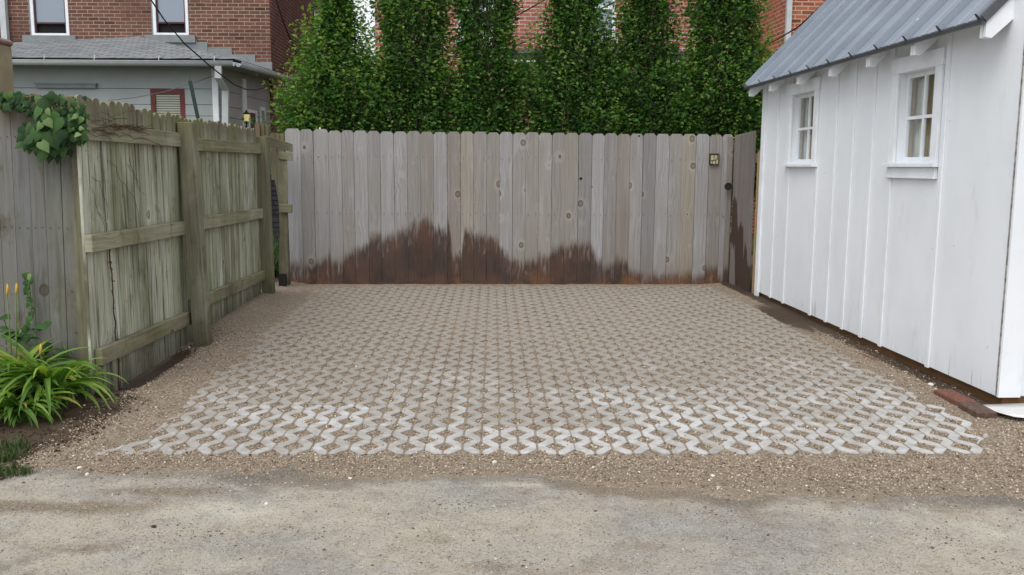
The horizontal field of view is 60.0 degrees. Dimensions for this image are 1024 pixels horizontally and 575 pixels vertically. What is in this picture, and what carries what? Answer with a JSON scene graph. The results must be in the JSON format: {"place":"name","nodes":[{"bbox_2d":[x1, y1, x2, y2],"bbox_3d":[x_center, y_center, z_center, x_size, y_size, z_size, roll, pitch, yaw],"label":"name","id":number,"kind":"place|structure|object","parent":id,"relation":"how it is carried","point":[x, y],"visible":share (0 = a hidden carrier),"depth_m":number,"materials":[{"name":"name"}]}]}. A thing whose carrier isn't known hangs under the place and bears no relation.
{"place":"outdoors","nodes":[
{"label":"outdoors","id":0,"kind":"place"},
{"bbox_2d":[353,0,615,61],"label":"sky","id":1,"kind":"structure","parent":0,"point":[362,3],"materials":[{"name":"white"}]},
{"bbox_2d":[0,465,1023,574],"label":"alley","id":2,"kind":"structure","parent":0,"point":[795,542],"depth_m":3.13,"materials":[{"name":"grey concrete"}]},
{"bbox_2d":[0,458,33,477],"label":"grass tuft","id":3,"kind":"object","parent":2,"relation":"on","point":[12,471],"visible":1,"depth_m":3.63,"materials":[{"name":"green plant"}]},
{"bbox_2d":[0,468,1023,574],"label":"alley grit","id":4,"kind":"object","parent":2,"relation":"on","point":[932,547],"visible":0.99,"depth_m":3.12,"materials":[{"name":"gravel"}]},
{"bbox_2d":[2,460,1023,540],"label":"scattered gravel","id":5,"kind":"structure","parent":2,"relation":"on","point":[575,471],"depth_m":3.58,"materials":[{"name":"brown gravel"}]},
{"bbox_2d":[0,277,1023,501],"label":"gravel bed","id":6,"kind":"object","parent":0,"point":[261,312],"visible":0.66,"depth_m":4.39,"materials":[{"name":"brown gravel"}]},
{"bbox_2d":[0,432,33,462],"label":"grass tuft","id":7,"kind":"object","parent":6,"relation":"on","point":[12,454],"visible":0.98,"depth_m":3.85,"materials":[{"name":"green plant"}]},
{"bbox_2d":[0,314,52,358],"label":"leafy plant","id":8,"kind":"object","parent":6,"relation":"on","point":[26,337],"visible":0.5,"depth_m":4.69,"materials":[{"name":"green plant"}]},
{"bbox_2d":[0,388,80,427],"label":"daylily","id":9,"kind":"object","parent":6,"relation":"on","point":[9,410],"visible":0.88,"depth_m":4.18,"materials":[{"name":"green plant"}]},
{"bbox_2d":[0,283,111,411],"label":"daylily","id":10,"kind":"object","parent":6,"relation":"on","point":[34,352],"visible":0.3,"depth_m":4.46,"materials":[{"name":"green plant"}]},
{"bbox_2d":[0,333,119,418],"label":"daylily","id":11,"kind":"object","parent":6,"relation":"on","point":[43,377],"visible":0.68,"depth_m":4.32,"materials":[{"name":"green plant"}]},
{"bbox_2d":[6,344,126,401],"bbox_3d":[-2.333,0.452,4.566,0.614,0.344,0.317,0,8,0],"label":"daylily","id":12,"kind":"object","parent":6,"relation":"on","point":[73,376],"visible":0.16,"depth_m":4.56,"materials":[{"name":"green plant"}]},
{"bbox_2d":[56,344,91,397],"bbox_3d":[-2.306,0.458,4.662,0.302,0.301,0.120,7,10,40],"label":"leafy plant","id":13,"kind":"object","parent":6,"relation":"on","point":[81,395],"visible":0.44,"depth_m":4.69,"materials":[{"name":"green plant"}]},
{"bbox_2d":[0,394,149,480],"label":"soil crumbs","id":14,"kind":"object","parent":6,"relation":"on","point":[51,430],"visible":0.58,"depth_m":4.13,"materials":[{"name":"brown soil"}]},
{"bbox_2d":[94,389,107,397],"bbox_3d":[-2.159,0.561,4.668,0.069,0.054,0.087,-6,10,-37],"label":"soil clod","id":15,"kind":"object","parent":6,"relation":"on","point":[104,394],"visible":0.46,"depth_m":4.64,"materials":[{"name":"brown soil"}]},
{"bbox_2d":[188,79,199,118],"bbox_3d":[-3.117,-1.583,8.889,0.206,1.055,0.042,0,8,0],"label":"fence stake","id":16,"kind":"object","parent":6,"relation":"on","point":[193,99],"visible":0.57,"depth_m":8.83,"materials":[{"name":"green metal"}]},
{"bbox_2d":[752,151,759,292],"bbox_3d":[2.385,-0.621,8.599,0.059,1.470,0.016,1,8,3],"label":"fence picket","id":17,"kind":"object","parent":6,"relation":"on","point":[756,214],"visible":0.21,"depth_m":8.59,"materials":[{"name":"brown wood"}]},
{"bbox_2d":[855,351,878,360],"bbox_3d":[2.365,0.468,5.942,0.045,0.032,0.320,0,8,-5],"label":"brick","id":18,"kind":"object","parent":6,"relation":"on","point":[868,356],"visible":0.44,"depth_m":5.89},
{"bbox_2d":[934,389,975,405],"bbox_3d":[2.397,0.606,4.804,0.105,0.050,0.260,0,8,-1],"label":"brick","id":19,"kind":"object","parent":6,"relation":"on","point":[953,397],"visible":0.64,"depth_m":4.79,"materials":[{"name":"red brick"}]},
{"bbox_2d":[958,402,996,418],"bbox_3d":[2.386,0.638,4.550,0.105,0.055,0.200,0,8,1],"label":"brick","id":20,"kind":"object","parent":6,"relation":"on","point":[976,409],"visible":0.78,"depth_m":4.50,"materials":[{"name":"brown brick"}]},
{"bbox_2d":[984,403,1023,417],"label":"flashing sheet","id":21,"kind":"object","parent":6,"relation":"on","point":[1014,409],"visible":0.95,"depth_m":4.53,"materials":[{"name":"white metal"}]},
{"bbox_2d":[277,232,753,280],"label":"ground","id":22,"kind":"structure","parent":0,"point":[751,271],"depth_m":11.90,"materials":[{"name":"brown soil"}]},
{"bbox_2d":[0,38,13,92],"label":"chimney pillar","id":23,"kind":"structure","parent":22,"relation":"on","point":[6,77],"depth_m":8.00,"materials":[{"name":"beige paint"}]},
{"bbox_2d":[0,94,78,375],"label":"wooden fence","id":24,"kind":"object","parent":22,"relation":"on","point":[36,226],"visible":0.48,"depth_m":4.79,"materials":[{"name":"grey wood"}]},
{"bbox_2d":[6,270,35,341],"bbox_3d":[-2.653,0.104,4.784,0.171,0.400,0.020,0,8,0],"label":"climbing vine","id":25,"kind":"object","parent":24,"relation":"attached to","point":[25,328],"visible":0.81,"depth_m":4.78,"materials":[{"name":"green plant"}]},
{"bbox_2d":[0,91,90,164],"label":"ivy","id":26,"kind":"object","parent":24,"relation":"attached to","point":[48,134],"visible":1,"depth_m":4.52,"materials":[{"name":"green plant"}]},
{"bbox_2d":[11,36,293,174],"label":"house addition","id":27,"kind":"structure","parent":22,"relation":"on","point":[105,70],"depth_m":14.21,"materials":[{"name":"grey"}]},
{"bbox_2d":[108,76,212,100],"bbox_3d":[-5.198,-2.974,13.187,0.079,0.529,2.074,4,8,23],"label":"overhead cable","id":28,"kind":"object","parent":27,"relation":"attached to","point":[160,92],"visible":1,"depth_m":13.15,"materials":[{"name":"grey metal"}]},
{"bbox_2d":[150,89,185,117],"bbox_3d":[-5.524,-2.739,14.269,0.545,0.895,0.032,0,8,0],"label":"window","id":29,"kind":"structure","parent":27,"relation":"in","point":[172,101],"depth_m":14.24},
{"bbox_2d":[243,110,249,127],"bbox_3d":[-4.652,-2.942,15.501,0.114,0.320,0.234,-4,9,-30],"label":"lantern","id":30,"kind":"object","parent":27,"relation":"attached to","point":[246,115],"visible":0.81,"depth_m":15.43,"materials":[{"name":"black glass"}]},
{"bbox_2d":[247,109,257,128],"bbox_3d":[-4.669,-2.085,16.070,0.024,2.220,0.533,0,8,1],"label":"door","id":31,"kind":"structure","parent":27,"relation":"in","point":[253,114],"depth_m":15.93,"materials":[{"name":"white wood"}]},
{"bbox_2d":[260,107,265,123],"bbox_3d":[-4.653,-2.861,16.609,0.029,1.013,0.288,0,8,1],"label":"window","id":32,"kind":"structure","parent":27,"relation":"in","point":[262,110],"depth_m":16.50,"materials":[{"name":"grey glass"}]},
{"bbox_2d":[276,0,303,70],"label":"overhead cable","id":33,"kind":"object","parent":27,"relation":"attached to","point":[285,27],"visible":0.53,"depth_m":17.09,"materials":[{"name":"black rubber"}]},
{"bbox_2d":[0,0,320,139],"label":"brick house","id":34,"kind":"structure","parent":22,"relation":"on","point":[254,32],"depth_m":16.89,"materials":[{"name":"red brick"}]},
{"bbox_2d":[22,0,76,41],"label":"window","id":35,"kind":"structure","parent":34,"relation":"in","point":[51,17],"depth_m":16.88,"materials":[{"name":"white"}]},
{"bbox_2d":[144,0,195,42],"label":"window","id":36,"kind":"structure","parent":34,"relation":"in","point":[175,12],"depth_m":16.88,"materials":[{"name":"white"}]},
{"bbox_2d":[151,0,275,90],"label":"overhead cable","id":37,"kind":"object","parent":34,"relation":"attached to","point":[200,57],"visible":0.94,"depth_m":12.81,"materials":[{"name":"black rubber"}]},
{"bbox_2d":[68,95,274,393],"bbox_3d":[-2.234,-0.408,6.561,0.282,1.705,3.807,0,8,-1],"label":"wooden fence","id":38,"kind":"object","parent":22,"relation":"on","point":[190,250],"visible":0.88,"depth_m":5.70,"materials":[{"name":"wood"}]},
{"bbox_2d":[89,110,159,389],"bbox_3d":[-2.225,-0.222,5.135,0.049,1.621,1.008,0,8,0],"label":"dead vine","id":39,"kind":"object","parent":38,"relation":"attached to","point":[113,132],"visible":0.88,"depth_m":4.98,"materials":[{"name":"grey plant"}]},
{"bbox_2d":[255,122,292,286],"bbox_3d":[-2.360,-0.759,8.925,0.318,1.758,0.882,0,8,0],"label":"wooden fence","id":40,"kind":"object","parent":22,"relation":"on","point":[279,156],"visible":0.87,"depth_m":8.89,"materials":[{"name":"wood"}]},
{"bbox_2d":[270,177,279,252],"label":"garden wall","id":41,"kind":"structure","parent":22,"relation":"on","point":[275,212],"depth_m":12.53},
{"bbox_2d":[273,232,315,277],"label":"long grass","id":42,"kind":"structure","parent":22,"relation":"on","point":[276,262],"depth_m":9.70,"materials":[{"name":"green plant"}]},
{"bbox_2d":[241,82,380,200],"bbox_3d":[-2.881,-2.013,14.045,2.894,2.773,2.314,0,8,0],"label":"shrub","id":43,"kind":"object","parent":22,"relation":"on","point":[286,85],"visible":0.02,"depth_m":13.84,"materials":[{"name":"green plant"}]},
{"bbox_2d":[261,0,402,252],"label":"hedge tree","id":44,"kind":"object","parent":22,"relation":"on","point":[338,73],"visible":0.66,"depth_m":10.06,"materials":[{"name":"green plant"}]},
{"bbox_2d":[333,0,374,60],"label":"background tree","id":45,"kind":"object","parent":22,"relation":"on","point":[373,28],"visible":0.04,"depth_m":29.40,"materials":[{"name":"plant"}]},
{"bbox_2d":[362,0,469,202],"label":"hedge tree","id":46,"kind":"object","parent":22,"relation":"on","point":[416,70],"visible":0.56,"depth_m":10.20,"materials":[{"name":"green plant"}]},
{"bbox_2d":[368,177,499,255],"bbox_3d":[-0.953,-1.403,12.323,2.166,2.053,1.659,0,8,0],"label":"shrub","id":47,"kind":"object","parent":22,"relation":"on","point":[447,224],"visible":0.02,"depth_m":12.17,"materials":[{"name":"green plant"}]},
{"bbox_2d":[428,0,538,269],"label":"hedge tree","id":48,"kind":"object","parent":22,"relation":"on","point":[487,108],"visible":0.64,"depth_m":10.27,"materials":[{"name":"green plant"}]},
{"bbox_2d":[285,127,733,284],"bbox_3d":[-0.005,-0.747,9.391,4.694,1.835,0.150,0,8,-3],"label":"wooden fence","id":49,"kind":"object","parent":22,"relation":"on","point":[681,221],"visible":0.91,"depth_m":9.31,"materials":[{"name":"grey wood"}]},
{"bbox_2d":[709,154,718,164],"bbox_3d":[2.124,-1.349,9.317,0.096,0.115,0.027,0,8,-3],"label":"wall light","id":50,"kind":"object","parent":49,"relation":"attached to","point":[713,159],"visible":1,"depth_m":9.31,"materials":[{"name":"beige glass"}]},
{"bbox_2d":[722,137,732,282],"bbox_3d":[2.288,-0.788,9.409,0.050,1.600,0.016,0,8,-3],"label":"trim board","id":51,"kind":"object","parent":49,"relation":"attached to","point":[727,210],"depth_m":9.40,"materials":[{"name":"grey wood"}]},
{"bbox_2d":[724,131,757,292],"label":"gate","id":52,"kind":"structure","parent":49,"relation":"attached to","point":[745,161],"depth_m":8.97,"materials":[{"name":"grey wood"}]},
{"bbox_2d":[523,121,603,243],"bbox_3d":[0.722,-1.389,12.404,2.296,2.031,1.785,0,8,0],"label":"shrub","id":53,"kind":"object","parent":22,"relation":"on","point":[551,200],"depth_m":12.25,"materials":[{"name":"green plant"}]},
{"bbox_2d":[500,0,642,201],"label":"hedge tree","id":54,"kind":"object","parent":22,"relation":"on","point":[572,21],"visible":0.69,"depth_m":10.25,"materials":[{"name":"green plant"}]},
{"bbox_2d":[375,0,825,234],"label":"brick building","id":55,"kind":"structure","parent":22,"relation":"on","point":[790,15],"depth_m":16.06,"materials":[{"name":"red brick"}]},
{"bbox_2d":[455,1,493,45],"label":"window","id":56,"kind":"structure","parent":55,"relation":"in","point":[479,1],"depth_m":16.12,"materials":[{"name":"grey glass"}]},
{"bbox_2d":[483,0,544,34],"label":"overhead cable","id":57,"kind":"object","parent":55,"relation":"attached to","point":[527,9],"visible":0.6,"depth_m":13.95,"materials":[{"name":"black rubber"}]},
{"bbox_2d":[517,2,612,45],"bbox_3d":[0.905,-4.117,13.809,2.535,0.718,0.138,7,10,39],"label":"overhead cable","id":58,"kind":"object","parent":55,"relation":"attached to","point":[554,29],"visible":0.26,"depth_m":14.29,"materials":[{"name":"black rubber"}]},
{"bbox_2d":[585,0,617,42],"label":"window","id":59,"kind":"structure","parent":55,"relation":"in","point":[612,10],"depth_m":16.12,"materials":[{"name":"white"}]},
{"bbox_2d":[580,0,708,251],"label":"hedge tree","id":60,"kind":"object","parent":22,"relation":"on","point":[651,48],"visible":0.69,"depth_m":10.30,"materials":[{"name":"green plant"}]},
{"bbox_2d":[658,0,775,207],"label":"hedge tree","id":61,"kind":"object","parent":22,"relation":"on","point":[732,107],"visible":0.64,"depth_m":10.31,"materials":[{"name":"green plant"}]},
{"bbox_2d":[728,21,783,209],"bbox_3d":[2.985,-1.673,10.943,0.939,3.087,0.734,0,8,0],"label":"hedge tree","id":62,"kind":"object","parent":22,"relation":"on","point":[768,52],"visible":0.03,"depth_m":10.72,"materials":[{"name":"green plant"}]},
{"bbox_2d":[743,0,1023,403],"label":"shed","id":63,"kind":"structure","parent":22,"relation":"on","point":[890,219],"depth_m":5.65,"materials":[{"name":"white paint"}]},
{"bbox_2d":[781,76,820,166],"bbox_3d":[2.452,-1.358,7.366,0.157,0.705,0.707,0,8,-3],"label":"window","id":64,"kind":"structure","parent":63,"relation":"in","point":[808,104],"depth_m":7.44,"materials":[{"name":"white wood"}]},
{"bbox_2d":[882,47,946,178],"bbox_3d":[2.537,-1.059,5.495,0.157,0.760,0.648,0,8,-3],"label":"window","id":65,"kind":"structure","parent":63,"relation":"in","point":[924,92],"depth_m":5.53,"materials":[{"name":"white wood"}]},
{"bbox_2d":[15,478,1023,573],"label":"dark crumbs","id":66,"kind":"object","parent":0,"point":[544,558],"visible":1,"depth_m":3.11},
{"bbox_2d":[96,286,990,455],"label":"concrete grid paving","id":67,"kind":"structure","parent":0,"point":[822,430],"depth_m":5.17,"materials":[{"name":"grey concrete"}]},
{"bbox_2d":[758,6,819,49],"bbox_3d":[3.629,-3.377,11.583,1.149,0.803,0.429,4,9,26],"label":"overhead cable","id":68,"kind":"object","parent":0,"point":[792,29],"visible":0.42,"depth_m":11.70,"materials":[{"name":"black rubber"}]}
]}

